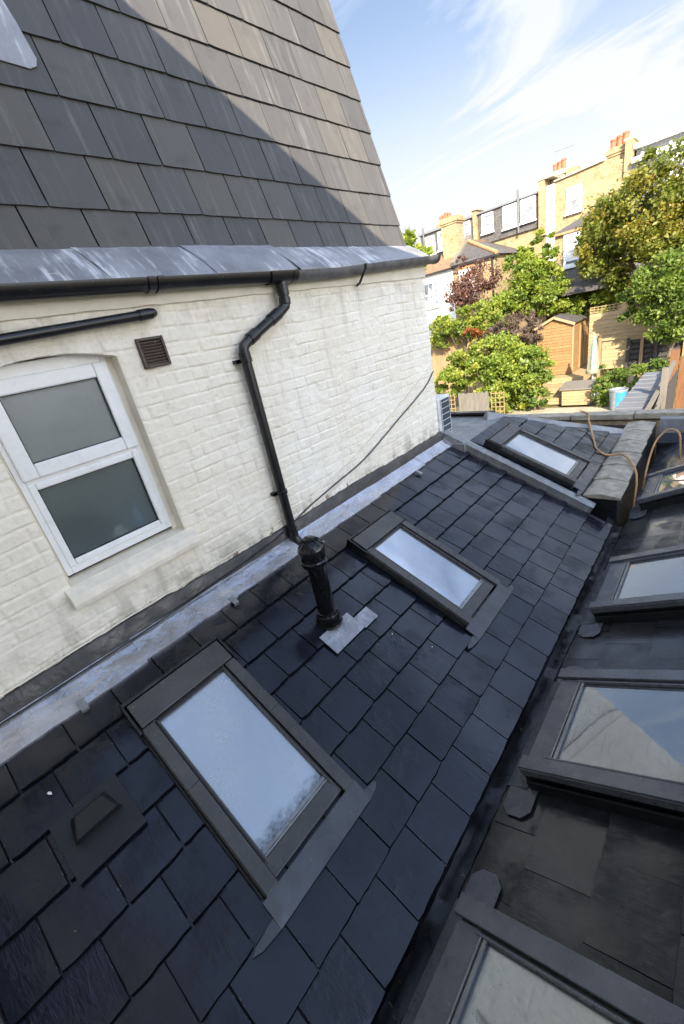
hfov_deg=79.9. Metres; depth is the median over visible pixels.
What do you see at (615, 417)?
parapet wall
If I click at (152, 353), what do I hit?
air vent
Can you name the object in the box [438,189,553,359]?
terraced house
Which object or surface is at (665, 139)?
terraced house
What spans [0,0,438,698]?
brick house
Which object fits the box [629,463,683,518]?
skylight
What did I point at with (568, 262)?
window
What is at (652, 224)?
deciduous tree
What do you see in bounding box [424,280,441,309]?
window
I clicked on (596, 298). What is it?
shrub
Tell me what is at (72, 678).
cable
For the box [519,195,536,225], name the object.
window
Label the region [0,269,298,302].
gutter
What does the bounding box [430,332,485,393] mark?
garden fence
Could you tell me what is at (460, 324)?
shrub
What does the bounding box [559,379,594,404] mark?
storage box
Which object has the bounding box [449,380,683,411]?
ground
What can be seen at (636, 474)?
hose
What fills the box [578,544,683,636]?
skylight
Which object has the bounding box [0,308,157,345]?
waste pipe
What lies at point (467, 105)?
sky
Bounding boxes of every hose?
[579,410,637,506]
[642,428,681,490]
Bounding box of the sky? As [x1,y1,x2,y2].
[329,0,683,245]
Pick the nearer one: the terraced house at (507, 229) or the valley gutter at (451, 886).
the valley gutter at (451, 886)
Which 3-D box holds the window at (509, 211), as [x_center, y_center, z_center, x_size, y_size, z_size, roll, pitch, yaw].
[10.131,-17.790,24.625,0.980,1.230,0.180,10,32,41]
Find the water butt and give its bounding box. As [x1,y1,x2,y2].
[608,387,628,410]
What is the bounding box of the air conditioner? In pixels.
[435,394,451,432]
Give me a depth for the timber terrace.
18.65 m
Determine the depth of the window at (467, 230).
26.39 m
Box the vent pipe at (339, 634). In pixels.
[297,535,377,653]
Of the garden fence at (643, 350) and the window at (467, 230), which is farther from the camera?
the window at (467, 230)
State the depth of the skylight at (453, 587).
3.12 m
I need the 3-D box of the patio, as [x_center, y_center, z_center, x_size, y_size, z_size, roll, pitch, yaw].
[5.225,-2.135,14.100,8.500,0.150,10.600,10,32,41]
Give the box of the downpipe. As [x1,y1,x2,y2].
[232,281,302,544]
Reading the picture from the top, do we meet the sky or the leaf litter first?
the sky
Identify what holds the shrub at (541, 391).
on the ground
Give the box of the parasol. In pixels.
[586,333,599,396]
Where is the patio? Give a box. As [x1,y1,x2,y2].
[453,406,609,413]
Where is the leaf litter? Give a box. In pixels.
[73,534,618,1020]
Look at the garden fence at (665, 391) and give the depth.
7.73 m
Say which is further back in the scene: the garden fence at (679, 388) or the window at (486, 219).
the window at (486, 219)
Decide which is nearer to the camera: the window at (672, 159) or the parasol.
the parasol
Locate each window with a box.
[0,353,171,575]
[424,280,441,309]
[425,235,436,255]
[437,231,442,251]
[458,268,475,298]
[463,220,470,239]
[481,211,494,235]
[502,202,516,231]
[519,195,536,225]
[563,230,580,269]
[564,183,582,215]
[670,153,683,175]
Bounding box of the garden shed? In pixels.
[534,311,589,374]
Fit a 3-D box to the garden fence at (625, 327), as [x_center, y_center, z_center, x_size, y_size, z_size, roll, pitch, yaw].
[12.758,-7.391,17.968,3.350,3.520,0.155,10,32,41]
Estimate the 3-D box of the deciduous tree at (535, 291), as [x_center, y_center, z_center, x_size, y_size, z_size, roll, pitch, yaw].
[9.240,-9.693,20.167,3.963,7.278,2.713,10,32,41]
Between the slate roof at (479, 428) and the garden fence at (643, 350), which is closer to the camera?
the slate roof at (479, 428)
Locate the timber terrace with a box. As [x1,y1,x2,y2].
[510,362,590,406]
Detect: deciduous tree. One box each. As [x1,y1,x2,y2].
[402,226,435,269]
[441,255,506,319]
[488,227,573,372]
[568,136,683,379]
[615,244,683,362]
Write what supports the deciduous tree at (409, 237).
on the ground
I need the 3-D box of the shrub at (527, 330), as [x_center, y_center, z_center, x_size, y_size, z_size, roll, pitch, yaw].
[8.106,-7.225,19.215,2.920,4.034,1.726,10,32,41]
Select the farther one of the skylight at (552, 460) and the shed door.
the shed door
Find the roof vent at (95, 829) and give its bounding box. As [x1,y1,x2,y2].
[48,773,146,884]
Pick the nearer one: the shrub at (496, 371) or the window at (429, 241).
the shrub at (496, 371)
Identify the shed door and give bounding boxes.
[578,323,584,367]
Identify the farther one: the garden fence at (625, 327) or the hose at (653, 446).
the garden fence at (625, 327)
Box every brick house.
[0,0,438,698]
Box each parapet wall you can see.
[510,408,683,458]
[583,421,656,526]
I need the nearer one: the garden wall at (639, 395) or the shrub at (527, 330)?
the garden wall at (639, 395)
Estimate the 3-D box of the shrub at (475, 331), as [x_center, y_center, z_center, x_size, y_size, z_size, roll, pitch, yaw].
[6.873,-7.532,20.892,1.558,3.730,0.811,10,32,41]
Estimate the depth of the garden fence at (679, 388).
10.09 m
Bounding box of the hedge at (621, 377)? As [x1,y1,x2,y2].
[590,354,683,406]
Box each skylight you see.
[119,636,375,958]
[346,509,512,648]
[401,869,683,1023]
[484,422,598,494]
[503,666,683,831]
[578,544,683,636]
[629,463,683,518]
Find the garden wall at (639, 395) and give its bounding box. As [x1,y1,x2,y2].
[614,371,661,410]
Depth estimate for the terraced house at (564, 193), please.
21.73 m
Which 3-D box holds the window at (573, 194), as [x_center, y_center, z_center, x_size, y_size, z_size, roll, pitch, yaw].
[12.807,-17.229,22.556,0.900,1.270,0.180,10,32,41]
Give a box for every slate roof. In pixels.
[0,430,611,1023]
[451,410,625,497]
[463,416,683,1009]
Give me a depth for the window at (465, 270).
23.11 m
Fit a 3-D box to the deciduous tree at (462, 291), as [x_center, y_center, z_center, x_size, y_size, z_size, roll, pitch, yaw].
[7.100,-10.002,22.136,3.553,7.088,2.570,10,32,41]
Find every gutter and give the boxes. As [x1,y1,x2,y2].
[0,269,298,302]
[292,254,440,286]
[370,517,624,1023]
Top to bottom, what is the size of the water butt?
0.770 m
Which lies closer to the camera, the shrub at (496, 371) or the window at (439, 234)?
the shrub at (496, 371)
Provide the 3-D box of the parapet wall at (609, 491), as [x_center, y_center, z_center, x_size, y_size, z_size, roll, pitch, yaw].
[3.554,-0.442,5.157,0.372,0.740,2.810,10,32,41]
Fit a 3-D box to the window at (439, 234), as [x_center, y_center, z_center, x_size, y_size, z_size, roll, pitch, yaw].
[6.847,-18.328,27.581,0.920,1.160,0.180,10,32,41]
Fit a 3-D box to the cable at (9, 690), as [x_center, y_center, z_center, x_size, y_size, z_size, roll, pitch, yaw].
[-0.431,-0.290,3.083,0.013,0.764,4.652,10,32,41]
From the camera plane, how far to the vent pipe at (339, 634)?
2.57 m
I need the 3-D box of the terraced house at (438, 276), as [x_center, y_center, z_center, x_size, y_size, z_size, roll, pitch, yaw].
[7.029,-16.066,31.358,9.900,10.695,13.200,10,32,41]
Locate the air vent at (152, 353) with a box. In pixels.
[134,335,171,369]
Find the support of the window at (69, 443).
in the brick house at (142, 138)
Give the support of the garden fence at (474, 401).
on the ground
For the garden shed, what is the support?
on the timber terrace
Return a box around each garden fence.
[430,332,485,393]
[449,391,504,413]
[587,300,678,379]
[597,335,683,384]
[646,360,677,408]
[668,348,683,408]
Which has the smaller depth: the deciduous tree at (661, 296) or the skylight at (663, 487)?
the skylight at (663, 487)
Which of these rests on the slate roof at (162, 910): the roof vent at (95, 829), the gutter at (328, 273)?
the roof vent at (95, 829)
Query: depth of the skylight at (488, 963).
1.41 m
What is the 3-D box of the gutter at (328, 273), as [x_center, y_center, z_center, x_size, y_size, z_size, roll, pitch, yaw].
[0.294,-2.042,3.461,0.141,0.190,2.060,10,32,41]
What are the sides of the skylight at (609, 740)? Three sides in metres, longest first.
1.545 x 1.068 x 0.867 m
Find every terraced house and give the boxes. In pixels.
[418,212,485,336]
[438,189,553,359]
[537,130,642,343]
[631,125,683,306]
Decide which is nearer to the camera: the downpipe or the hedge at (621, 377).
the downpipe
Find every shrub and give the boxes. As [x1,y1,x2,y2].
[429,296,518,393]
[434,331,556,413]
[461,327,488,390]
[482,310,544,379]
[519,355,555,410]
[550,274,640,324]
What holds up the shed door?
in the garden shed
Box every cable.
[0,363,432,696]
[0,371,433,725]
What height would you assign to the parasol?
2.600 m
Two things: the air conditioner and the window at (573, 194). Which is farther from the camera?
the window at (573, 194)
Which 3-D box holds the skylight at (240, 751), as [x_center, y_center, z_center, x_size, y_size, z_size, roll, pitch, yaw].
[-0.546,1.388,2.160,1.185,0.612,0.780,34,45,25]
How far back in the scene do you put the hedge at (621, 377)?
15.51 m

